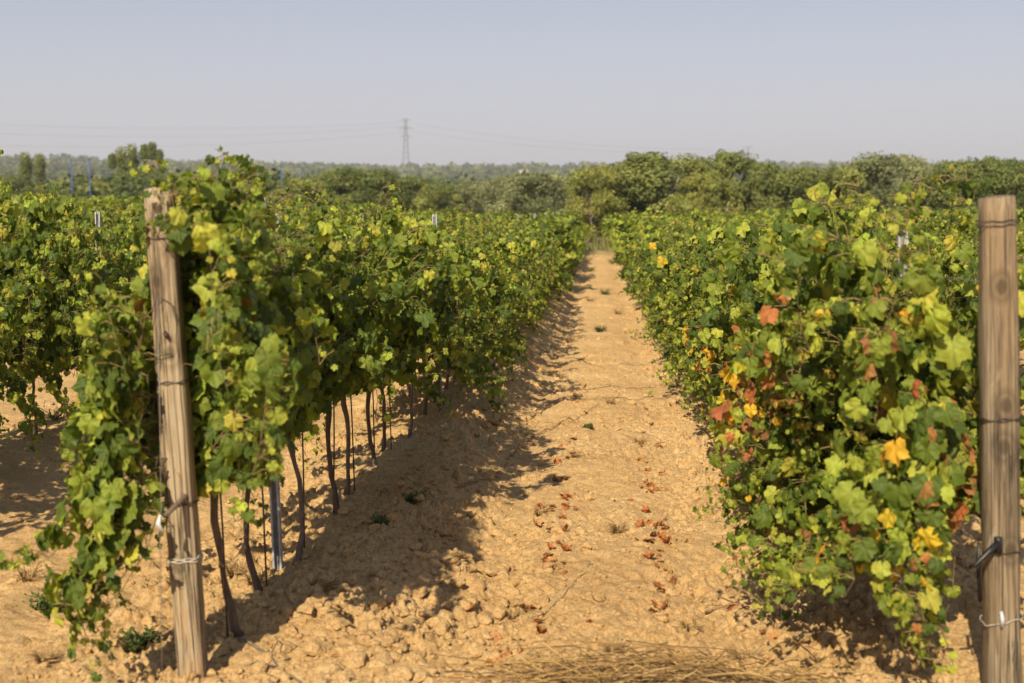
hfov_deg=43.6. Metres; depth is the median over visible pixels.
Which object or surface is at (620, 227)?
grapevine
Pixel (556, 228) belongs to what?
grapevine
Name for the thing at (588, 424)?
green weed
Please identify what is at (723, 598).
dry cane
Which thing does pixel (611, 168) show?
broadleaf tree
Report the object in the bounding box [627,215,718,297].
grapevine
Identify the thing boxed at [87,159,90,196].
blue mast
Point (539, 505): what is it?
fallen leaf
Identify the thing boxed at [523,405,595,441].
dry cane
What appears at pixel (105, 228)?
grapevine
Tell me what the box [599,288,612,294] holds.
green weed
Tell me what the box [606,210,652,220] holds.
grapevine
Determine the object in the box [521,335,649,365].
dry cane
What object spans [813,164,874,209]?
broadleaf tree
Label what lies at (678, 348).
grapevine
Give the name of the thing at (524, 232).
grapevine
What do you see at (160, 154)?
poplar tree
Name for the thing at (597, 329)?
green weed
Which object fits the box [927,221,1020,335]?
grapevine
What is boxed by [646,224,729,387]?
grapevine
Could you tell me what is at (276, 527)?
steel stake
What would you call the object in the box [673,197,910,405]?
grapevine
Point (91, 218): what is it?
grapevine
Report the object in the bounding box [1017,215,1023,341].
grapevine
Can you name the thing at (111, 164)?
poplar tree
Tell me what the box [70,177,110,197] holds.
broadleaf tree
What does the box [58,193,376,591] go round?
grapevine
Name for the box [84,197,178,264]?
grapevine
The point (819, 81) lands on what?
sky
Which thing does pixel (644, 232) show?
grapevine
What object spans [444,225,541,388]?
grapevine
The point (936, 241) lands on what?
grapevine
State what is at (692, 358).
grapevine
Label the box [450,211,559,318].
grapevine
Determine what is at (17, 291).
grapevine
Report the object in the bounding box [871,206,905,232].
grapevine
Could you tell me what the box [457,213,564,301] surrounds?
grapevine
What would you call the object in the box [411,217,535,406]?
grapevine
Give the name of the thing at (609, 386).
dry cane
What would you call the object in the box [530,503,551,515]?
dry weed
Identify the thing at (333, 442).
training rod
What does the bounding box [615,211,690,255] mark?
grapevine
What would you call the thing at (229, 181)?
broadleaf tree
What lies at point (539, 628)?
fallen leaf
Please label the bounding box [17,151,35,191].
poplar tree
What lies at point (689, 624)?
dry weed
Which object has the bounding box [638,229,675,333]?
grapevine
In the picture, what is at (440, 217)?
grapevine
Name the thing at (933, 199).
broadleaf tree
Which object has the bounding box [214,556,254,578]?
dry weed
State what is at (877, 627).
dry cane
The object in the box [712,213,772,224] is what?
grapevine
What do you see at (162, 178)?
broadleaf tree
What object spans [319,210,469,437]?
grapevine
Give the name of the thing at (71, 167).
blue mast
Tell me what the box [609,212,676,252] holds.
grapevine
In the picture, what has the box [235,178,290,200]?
broadleaf tree
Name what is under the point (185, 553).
wooden post
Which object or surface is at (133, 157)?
poplar tree
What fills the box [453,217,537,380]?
grapevine
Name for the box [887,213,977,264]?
grapevine
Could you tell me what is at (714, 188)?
broadleaf tree
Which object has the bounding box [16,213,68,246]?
grapevine
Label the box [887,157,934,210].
broadleaf tree
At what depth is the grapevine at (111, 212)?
19.58 m
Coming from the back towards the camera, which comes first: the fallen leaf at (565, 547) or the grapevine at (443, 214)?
the grapevine at (443, 214)
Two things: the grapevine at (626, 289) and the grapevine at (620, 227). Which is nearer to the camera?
the grapevine at (626, 289)
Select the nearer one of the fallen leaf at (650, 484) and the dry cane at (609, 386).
the fallen leaf at (650, 484)
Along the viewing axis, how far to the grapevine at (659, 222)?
23.01 m
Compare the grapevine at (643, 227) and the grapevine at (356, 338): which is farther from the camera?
the grapevine at (643, 227)
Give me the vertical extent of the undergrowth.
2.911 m
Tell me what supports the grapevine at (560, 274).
on the ground
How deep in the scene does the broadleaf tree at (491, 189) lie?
119.32 m
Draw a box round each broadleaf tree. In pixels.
[0,174,28,192]
[40,181,74,192]
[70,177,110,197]
[108,173,146,197]
[149,175,177,195]
[226,179,247,194]
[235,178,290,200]
[271,176,334,204]
[302,170,356,205]
[321,166,392,207]
[363,168,424,211]
[386,175,437,212]
[412,182,469,213]
[445,180,487,214]
[475,176,518,213]
[485,170,581,218]
[561,165,632,242]
[584,161,672,224]
[665,168,748,217]
[744,161,782,210]
[751,164,823,211]
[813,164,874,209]
[840,150,940,210]
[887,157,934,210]
[917,159,996,210]
[959,155,1018,208]
[966,157,1023,209]
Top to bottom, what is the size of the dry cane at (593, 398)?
0.116 m
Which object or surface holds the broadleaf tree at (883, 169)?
on the ground
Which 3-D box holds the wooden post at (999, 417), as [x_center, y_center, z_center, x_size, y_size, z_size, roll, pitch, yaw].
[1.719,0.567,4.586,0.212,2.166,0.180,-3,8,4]
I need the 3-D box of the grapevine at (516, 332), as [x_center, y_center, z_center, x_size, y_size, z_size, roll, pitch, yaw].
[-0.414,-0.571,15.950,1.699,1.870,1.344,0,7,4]
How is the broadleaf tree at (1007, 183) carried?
on the ground
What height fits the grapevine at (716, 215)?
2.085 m
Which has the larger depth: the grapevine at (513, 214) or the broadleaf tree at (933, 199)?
the broadleaf tree at (933, 199)
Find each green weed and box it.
[22,588,66,614]
[111,623,169,652]
[369,511,394,524]
[400,488,429,502]
[583,423,592,428]
[592,325,606,331]
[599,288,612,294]
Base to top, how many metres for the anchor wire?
1.342 m
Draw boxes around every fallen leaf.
[465,601,475,611]
[483,658,493,666]
[491,630,502,641]
[502,647,512,657]
[517,645,521,653]
[521,604,536,609]
[533,517,541,525]
[535,503,544,509]
[536,625,546,632]
[542,552,553,555]
[547,542,555,548]
[558,513,567,518]
[560,523,567,531]
[560,544,570,550]
[634,518,643,526]
[641,505,649,511]
[643,550,654,557]
[644,519,652,524]
[645,482,654,487]
[652,581,664,590]
[656,598,667,609]
[657,530,665,538]
[661,536,669,541]
[668,575,676,583]
[727,603,743,610]
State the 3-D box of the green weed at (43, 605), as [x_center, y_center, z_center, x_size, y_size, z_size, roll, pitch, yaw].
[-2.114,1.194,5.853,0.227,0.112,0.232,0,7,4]
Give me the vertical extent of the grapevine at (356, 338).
1.987 m
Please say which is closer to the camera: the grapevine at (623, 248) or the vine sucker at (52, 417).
the vine sucker at (52, 417)
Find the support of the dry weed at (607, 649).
on the ground
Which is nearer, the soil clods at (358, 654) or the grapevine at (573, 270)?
the soil clods at (358, 654)
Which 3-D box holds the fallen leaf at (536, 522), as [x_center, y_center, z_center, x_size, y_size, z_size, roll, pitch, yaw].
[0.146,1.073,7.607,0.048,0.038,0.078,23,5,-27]
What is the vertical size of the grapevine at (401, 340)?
1.970 m
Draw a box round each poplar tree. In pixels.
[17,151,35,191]
[32,153,47,193]
[106,153,117,183]
[114,145,128,191]
[125,142,141,174]
[138,144,148,184]
[145,141,157,186]
[154,149,163,177]
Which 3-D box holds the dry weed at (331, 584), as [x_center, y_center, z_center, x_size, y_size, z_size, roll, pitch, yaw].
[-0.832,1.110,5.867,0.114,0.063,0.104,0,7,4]
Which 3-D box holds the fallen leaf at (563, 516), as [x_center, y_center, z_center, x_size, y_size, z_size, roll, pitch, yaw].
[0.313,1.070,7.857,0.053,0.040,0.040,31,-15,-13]
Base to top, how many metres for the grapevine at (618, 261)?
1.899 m
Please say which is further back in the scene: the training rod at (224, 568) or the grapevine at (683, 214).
the grapevine at (683, 214)
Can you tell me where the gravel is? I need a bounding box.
[203,350,926,668]
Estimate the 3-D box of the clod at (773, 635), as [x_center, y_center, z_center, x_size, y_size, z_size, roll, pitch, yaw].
[1.121,1.261,5.472,0.078,0.038,0.048,-15,19,-25]
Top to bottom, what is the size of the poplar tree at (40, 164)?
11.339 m
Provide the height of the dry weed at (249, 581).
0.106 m
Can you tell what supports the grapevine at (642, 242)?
on the ground
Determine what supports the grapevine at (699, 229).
on the ground
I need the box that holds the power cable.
[408,122,660,148]
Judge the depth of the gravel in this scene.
6.42 m
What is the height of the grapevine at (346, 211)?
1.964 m
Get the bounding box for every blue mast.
[69,159,72,193]
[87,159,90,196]
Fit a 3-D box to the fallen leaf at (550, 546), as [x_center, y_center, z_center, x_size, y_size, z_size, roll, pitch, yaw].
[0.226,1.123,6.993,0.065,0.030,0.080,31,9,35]
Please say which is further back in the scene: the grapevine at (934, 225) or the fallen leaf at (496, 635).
the grapevine at (934, 225)
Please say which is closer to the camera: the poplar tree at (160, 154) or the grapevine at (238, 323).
the grapevine at (238, 323)
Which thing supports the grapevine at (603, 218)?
on the ground
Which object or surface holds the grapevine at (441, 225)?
on the ground
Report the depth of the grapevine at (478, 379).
11.02 m
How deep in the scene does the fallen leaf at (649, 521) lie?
7.71 m
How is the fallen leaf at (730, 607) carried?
on the ground
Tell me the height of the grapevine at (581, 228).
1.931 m
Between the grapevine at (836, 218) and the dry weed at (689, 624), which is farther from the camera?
the grapevine at (836, 218)
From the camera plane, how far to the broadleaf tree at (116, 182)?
166.82 m
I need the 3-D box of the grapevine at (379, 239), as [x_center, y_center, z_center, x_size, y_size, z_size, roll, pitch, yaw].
[-0.999,0.072,7.989,1.594,2.018,1.495,3,8,21]
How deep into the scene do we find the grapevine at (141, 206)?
20.51 m
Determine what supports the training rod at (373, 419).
on the ground
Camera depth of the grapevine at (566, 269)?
32.52 m
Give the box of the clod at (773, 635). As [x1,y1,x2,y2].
[767,629,778,640]
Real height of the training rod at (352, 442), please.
1.050 m
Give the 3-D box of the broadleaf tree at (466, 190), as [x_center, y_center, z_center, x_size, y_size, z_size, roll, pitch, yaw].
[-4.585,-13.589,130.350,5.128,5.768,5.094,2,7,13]
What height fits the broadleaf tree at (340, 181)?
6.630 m
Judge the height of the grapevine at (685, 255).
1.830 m
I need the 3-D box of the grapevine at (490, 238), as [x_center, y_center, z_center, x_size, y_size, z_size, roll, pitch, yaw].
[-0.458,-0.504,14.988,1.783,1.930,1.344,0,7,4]
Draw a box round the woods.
[0,153,1020,217]
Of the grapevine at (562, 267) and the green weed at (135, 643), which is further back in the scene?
the grapevine at (562, 267)
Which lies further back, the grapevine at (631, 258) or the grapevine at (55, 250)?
the grapevine at (631, 258)
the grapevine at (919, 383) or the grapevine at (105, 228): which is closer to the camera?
the grapevine at (919, 383)
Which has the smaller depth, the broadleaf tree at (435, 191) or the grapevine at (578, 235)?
the grapevine at (578, 235)
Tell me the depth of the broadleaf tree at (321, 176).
124.55 m
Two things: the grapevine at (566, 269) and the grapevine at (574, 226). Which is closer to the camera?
the grapevine at (566, 269)
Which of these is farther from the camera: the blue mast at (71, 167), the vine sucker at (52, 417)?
the blue mast at (71, 167)
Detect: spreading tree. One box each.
[563,151,727,235]
[665,149,778,215]
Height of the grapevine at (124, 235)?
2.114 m
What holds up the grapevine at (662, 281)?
on the ground
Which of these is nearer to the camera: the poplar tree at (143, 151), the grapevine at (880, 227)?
the grapevine at (880, 227)
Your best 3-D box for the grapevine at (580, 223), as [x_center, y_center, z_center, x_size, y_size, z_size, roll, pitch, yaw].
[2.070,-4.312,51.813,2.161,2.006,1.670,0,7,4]
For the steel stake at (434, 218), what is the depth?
12.61 m
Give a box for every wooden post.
[144,186,208,678]
[968,195,1022,682]
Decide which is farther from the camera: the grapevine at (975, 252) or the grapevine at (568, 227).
the grapevine at (568, 227)
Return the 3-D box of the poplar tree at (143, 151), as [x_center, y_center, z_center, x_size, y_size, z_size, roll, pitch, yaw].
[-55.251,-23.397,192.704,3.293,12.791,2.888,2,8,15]
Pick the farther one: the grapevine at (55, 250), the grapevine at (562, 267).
the grapevine at (562, 267)
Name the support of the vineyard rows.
on the ground
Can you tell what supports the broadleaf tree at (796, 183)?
on the ground
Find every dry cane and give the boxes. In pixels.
[234,636,300,682]
[455,444,519,488]
[519,560,592,628]
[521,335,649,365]
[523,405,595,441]
[526,393,677,416]
[570,380,674,391]
[699,595,751,611]
[833,610,929,660]
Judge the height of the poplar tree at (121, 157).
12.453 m
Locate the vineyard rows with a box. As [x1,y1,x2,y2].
[0,192,1023,243]
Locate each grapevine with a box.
[0,145,305,682]
[0,149,118,455]
[0,185,139,434]
[0,250,80,443]
[9,199,146,391]
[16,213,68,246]
[19,201,120,253]
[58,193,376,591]
[66,200,148,298]
[68,198,143,250]
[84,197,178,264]
[88,199,144,280]
[90,200,144,242]
[147,187,398,561]
[233,167,482,514]
[272,215,283,245]
[276,206,339,216]
[286,191,470,494]
[286,203,495,469]
[294,207,472,455]
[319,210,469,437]
[329,208,359,219]
[357,208,425,220]
[359,207,533,421]
[402,210,463,229]
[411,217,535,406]
[424,215,443,221]
[430,219,446,230]
[438,216,559,324]
[441,220,546,360]
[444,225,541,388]
[446,222,545,345]
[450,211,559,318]
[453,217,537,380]
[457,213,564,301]
[462,210,574,292]
[463,216,569,290]
[463,222,550,326]
[464,212,571,293]
[465,217,560,297]
[477,211,558,314]
[477,215,546,369]
[477,219,558,324]
[492,213,570,286]
[495,215,577,276]
[496,212,572,273]
[497,216,560,307]
[507,211,581,264]
[510,215,574,285]
[524,211,577,228]
[542,211,589,238]
[546,209,581,257]
[547,211,577,269]
[549,221,584,282]
[557,212,583,261]
[559,212,584,259]
[559,219,579,270]
[569,212,584,234]
[599,214,633,226]
[600,216,659,257]
[603,212,676,275]
[604,212,661,232]
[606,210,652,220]
[609,211,652,227]
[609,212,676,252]
[610,208,671,234]
[610,209,671,237]
[611,210,686,258]
[611,257,623,266]
[612,215,685,263]
[614,261,632,281]
[615,210,673,275]
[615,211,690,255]
[618,218,698,296]
[619,225,697,300]
[626,214,703,317]
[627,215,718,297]
[629,210,744,373]
[631,218,744,411]
[631,220,691,306]
[632,212,716,325]
[632,212,726,323]
[632,216,722,307]
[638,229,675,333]
[639,217,760,344]
[644,217,757,338]
[645,209,778,354]
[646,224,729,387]
[658,236,759,423]
[662,222,761,369]
[662,229,781,400]
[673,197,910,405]
[679,210,715,218]
[685,208,950,470]
[690,174,1023,451]
[692,175,1023,602]
[708,164,1023,674]
[712,212,765,223]
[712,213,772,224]
[713,209,736,219]
[732,214,790,225]
[748,215,777,221]
[833,216,879,227]
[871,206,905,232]
[875,223,890,235]
[881,203,956,264]
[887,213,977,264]
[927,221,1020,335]
[930,216,974,265]
[957,221,1023,265]
[976,227,1023,350]
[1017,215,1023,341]
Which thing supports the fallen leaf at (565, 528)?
on the ground
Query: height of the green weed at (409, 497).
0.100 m
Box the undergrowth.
[584,231,611,250]
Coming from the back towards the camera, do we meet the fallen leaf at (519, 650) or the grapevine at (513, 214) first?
the grapevine at (513, 214)
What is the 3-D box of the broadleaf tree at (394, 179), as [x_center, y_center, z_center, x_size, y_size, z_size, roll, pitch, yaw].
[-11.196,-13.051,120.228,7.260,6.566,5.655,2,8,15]
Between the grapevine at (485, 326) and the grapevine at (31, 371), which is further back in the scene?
the grapevine at (485, 326)
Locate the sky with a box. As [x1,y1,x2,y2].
[0,0,1023,171]
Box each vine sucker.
[13,400,79,421]
[621,328,649,338]
[646,374,687,389]
[762,597,798,619]
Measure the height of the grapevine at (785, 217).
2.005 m
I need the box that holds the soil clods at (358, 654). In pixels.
[0,290,981,682]
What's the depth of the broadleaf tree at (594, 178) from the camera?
86.42 m
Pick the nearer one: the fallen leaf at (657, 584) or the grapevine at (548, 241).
the fallen leaf at (657, 584)
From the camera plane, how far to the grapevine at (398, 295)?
7.01 m
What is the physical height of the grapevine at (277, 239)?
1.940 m
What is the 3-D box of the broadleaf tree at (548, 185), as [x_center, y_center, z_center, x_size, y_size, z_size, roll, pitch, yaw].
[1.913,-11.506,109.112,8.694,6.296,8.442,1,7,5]
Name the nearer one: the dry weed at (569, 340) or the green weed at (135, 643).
the green weed at (135, 643)
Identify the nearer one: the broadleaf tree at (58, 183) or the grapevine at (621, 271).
the grapevine at (621, 271)
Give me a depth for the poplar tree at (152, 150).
191.72 m
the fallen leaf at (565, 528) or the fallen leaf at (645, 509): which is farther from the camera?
the fallen leaf at (645, 509)
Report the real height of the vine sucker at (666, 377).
0.187 m
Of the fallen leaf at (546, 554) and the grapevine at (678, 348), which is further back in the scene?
the grapevine at (678, 348)
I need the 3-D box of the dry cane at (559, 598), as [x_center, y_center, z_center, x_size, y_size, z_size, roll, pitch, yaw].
[0.235,1.192,6.137,0.062,0.071,1.032,3,8,22]
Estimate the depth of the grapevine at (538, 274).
16.93 m
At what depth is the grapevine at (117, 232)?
11.29 m
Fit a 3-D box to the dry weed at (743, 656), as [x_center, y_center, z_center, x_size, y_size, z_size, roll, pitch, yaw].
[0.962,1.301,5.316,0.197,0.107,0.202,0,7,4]
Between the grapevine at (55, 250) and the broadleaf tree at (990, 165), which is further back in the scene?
the broadleaf tree at (990, 165)
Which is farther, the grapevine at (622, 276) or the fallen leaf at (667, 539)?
the grapevine at (622, 276)
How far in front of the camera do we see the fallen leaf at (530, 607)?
5.89 m
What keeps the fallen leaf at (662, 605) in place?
on the ground
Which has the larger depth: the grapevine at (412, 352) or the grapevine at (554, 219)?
the grapevine at (554, 219)
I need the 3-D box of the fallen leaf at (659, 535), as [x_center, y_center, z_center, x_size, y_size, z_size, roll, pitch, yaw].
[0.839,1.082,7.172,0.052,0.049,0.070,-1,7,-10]
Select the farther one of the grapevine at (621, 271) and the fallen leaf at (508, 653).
the grapevine at (621, 271)
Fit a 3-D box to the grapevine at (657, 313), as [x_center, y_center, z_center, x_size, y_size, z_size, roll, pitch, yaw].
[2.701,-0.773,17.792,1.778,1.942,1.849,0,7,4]
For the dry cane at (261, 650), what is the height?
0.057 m
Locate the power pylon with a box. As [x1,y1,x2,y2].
[399,118,412,177]
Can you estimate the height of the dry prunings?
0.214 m
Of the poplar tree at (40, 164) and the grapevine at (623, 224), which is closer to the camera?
the grapevine at (623, 224)
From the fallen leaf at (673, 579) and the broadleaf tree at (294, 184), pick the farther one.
the broadleaf tree at (294, 184)
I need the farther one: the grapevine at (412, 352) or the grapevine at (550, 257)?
the grapevine at (550, 257)
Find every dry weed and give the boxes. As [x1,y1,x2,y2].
[9,561,46,581]
[23,642,66,664]
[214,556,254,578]
[234,561,275,585]
[318,574,341,590]
[452,549,468,560]
[505,606,523,620]
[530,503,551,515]
[552,371,566,378]
[561,336,578,342]
[568,450,581,457]
[592,632,630,653]
[604,396,614,403]
[604,516,631,533]
[614,308,624,313]
[631,434,650,443]
[677,616,703,631]
[720,636,768,663]
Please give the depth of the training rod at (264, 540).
5.91 m
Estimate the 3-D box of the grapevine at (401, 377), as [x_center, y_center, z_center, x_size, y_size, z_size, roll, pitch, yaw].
[-1.038,0.013,9.219,1.260,1.958,1.665,-2,7,-14]
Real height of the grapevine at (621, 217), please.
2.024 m
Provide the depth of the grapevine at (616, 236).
28.79 m
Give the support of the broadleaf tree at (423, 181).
on the ground
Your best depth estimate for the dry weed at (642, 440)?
10.70 m
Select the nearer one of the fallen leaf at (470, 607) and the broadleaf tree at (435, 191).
the fallen leaf at (470, 607)
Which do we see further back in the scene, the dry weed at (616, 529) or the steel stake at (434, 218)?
the steel stake at (434, 218)
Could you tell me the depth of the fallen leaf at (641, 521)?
7.59 m
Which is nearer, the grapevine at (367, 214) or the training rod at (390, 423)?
the training rod at (390, 423)
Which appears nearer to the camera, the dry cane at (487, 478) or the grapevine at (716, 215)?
the dry cane at (487, 478)
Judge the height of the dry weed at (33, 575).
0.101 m
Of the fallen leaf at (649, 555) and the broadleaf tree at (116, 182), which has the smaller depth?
the fallen leaf at (649, 555)
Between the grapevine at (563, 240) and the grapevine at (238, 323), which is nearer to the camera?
the grapevine at (238, 323)
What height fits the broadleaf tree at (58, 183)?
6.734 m
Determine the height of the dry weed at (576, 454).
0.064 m
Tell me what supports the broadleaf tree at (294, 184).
on the ground
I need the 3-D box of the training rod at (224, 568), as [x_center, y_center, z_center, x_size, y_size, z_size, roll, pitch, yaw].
[-1.191,0.798,5.266,0.014,1.050,0.013,-1,6,4]
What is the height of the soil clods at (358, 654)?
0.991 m
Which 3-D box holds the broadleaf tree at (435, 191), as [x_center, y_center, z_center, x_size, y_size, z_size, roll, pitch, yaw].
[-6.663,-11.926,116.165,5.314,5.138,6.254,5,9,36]
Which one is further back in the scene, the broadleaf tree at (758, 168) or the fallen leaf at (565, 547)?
the broadleaf tree at (758, 168)
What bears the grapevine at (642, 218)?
on the ground
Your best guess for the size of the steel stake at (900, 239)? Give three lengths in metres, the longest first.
1.960 x 0.053 x 0.031 m
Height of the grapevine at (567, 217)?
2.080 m
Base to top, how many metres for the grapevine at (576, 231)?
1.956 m
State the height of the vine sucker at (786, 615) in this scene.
0.072 m
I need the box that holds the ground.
[0,163,1023,682]
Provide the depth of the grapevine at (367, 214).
30.11 m
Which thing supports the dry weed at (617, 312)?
on the ground
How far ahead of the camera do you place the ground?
7.21 m
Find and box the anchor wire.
[155,302,163,668]
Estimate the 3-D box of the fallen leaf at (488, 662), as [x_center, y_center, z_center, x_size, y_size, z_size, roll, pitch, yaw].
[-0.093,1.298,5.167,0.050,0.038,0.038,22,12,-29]
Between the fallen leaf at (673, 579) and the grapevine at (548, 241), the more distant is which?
the grapevine at (548, 241)
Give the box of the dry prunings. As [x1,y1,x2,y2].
[429,637,897,682]
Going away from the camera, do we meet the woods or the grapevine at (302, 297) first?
the grapevine at (302, 297)
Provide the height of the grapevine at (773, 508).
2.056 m
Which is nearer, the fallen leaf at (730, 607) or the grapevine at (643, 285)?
the fallen leaf at (730, 607)
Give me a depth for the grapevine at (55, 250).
9.15 m
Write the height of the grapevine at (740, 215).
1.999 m
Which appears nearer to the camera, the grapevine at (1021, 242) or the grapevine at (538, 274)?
the grapevine at (1021, 242)
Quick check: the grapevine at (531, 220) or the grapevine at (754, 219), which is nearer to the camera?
the grapevine at (531, 220)
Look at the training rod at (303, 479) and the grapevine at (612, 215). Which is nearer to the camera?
the training rod at (303, 479)
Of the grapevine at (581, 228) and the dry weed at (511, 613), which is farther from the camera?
the grapevine at (581, 228)
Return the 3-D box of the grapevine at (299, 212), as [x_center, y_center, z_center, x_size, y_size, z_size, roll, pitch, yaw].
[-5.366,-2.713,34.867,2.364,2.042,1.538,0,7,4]
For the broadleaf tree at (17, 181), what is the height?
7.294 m
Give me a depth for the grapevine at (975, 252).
14.11 m
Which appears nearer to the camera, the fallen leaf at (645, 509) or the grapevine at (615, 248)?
the fallen leaf at (645, 509)
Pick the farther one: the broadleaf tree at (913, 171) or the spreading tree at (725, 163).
the spreading tree at (725, 163)
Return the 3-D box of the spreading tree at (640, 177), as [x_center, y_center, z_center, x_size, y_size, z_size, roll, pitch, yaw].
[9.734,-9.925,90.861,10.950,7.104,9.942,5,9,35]
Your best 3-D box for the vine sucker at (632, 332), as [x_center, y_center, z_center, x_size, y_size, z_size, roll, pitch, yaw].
[2.014,-0.115,20.045,0.645,0.194,0.369,-1,7,-5]
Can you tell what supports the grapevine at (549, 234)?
on the ground
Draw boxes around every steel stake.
[95,212,100,260]
[264,198,282,569]
[432,214,441,397]
[897,231,909,572]
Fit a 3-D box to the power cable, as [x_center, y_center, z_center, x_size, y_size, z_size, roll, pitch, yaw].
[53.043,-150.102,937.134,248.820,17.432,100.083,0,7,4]
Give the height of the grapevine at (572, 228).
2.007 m
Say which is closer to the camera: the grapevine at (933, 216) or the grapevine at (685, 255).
the grapevine at (685, 255)
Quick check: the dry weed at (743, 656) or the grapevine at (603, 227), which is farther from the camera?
the grapevine at (603, 227)
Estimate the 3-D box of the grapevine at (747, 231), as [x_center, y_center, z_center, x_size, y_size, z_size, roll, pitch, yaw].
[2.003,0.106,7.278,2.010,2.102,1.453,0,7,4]
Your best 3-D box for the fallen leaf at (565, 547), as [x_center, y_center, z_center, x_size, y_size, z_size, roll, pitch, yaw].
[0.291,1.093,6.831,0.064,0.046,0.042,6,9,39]
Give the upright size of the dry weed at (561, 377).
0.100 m
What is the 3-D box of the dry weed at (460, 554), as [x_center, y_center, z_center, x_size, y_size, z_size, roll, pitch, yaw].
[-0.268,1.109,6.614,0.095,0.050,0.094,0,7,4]
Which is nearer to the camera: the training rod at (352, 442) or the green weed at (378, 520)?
the green weed at (378, 520)
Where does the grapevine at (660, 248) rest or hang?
on the ground
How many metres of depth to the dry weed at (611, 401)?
12.76 m
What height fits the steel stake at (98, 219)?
2.120 m
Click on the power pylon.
(406, 128)
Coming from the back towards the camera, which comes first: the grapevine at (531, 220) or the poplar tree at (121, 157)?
the poplar tree at (121, 157)
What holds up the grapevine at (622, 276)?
on the ground
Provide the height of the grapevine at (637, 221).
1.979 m
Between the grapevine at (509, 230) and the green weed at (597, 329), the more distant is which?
the green weed at (597, 329)
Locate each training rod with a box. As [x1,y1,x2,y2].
[219,492,228,636]
[261,488,267,586]
[302,432,304,548]
[333,397,334,513]
[350,396,354,490]
[372,391,374,448]
[389,395,391,449]
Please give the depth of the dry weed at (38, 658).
5.08 m

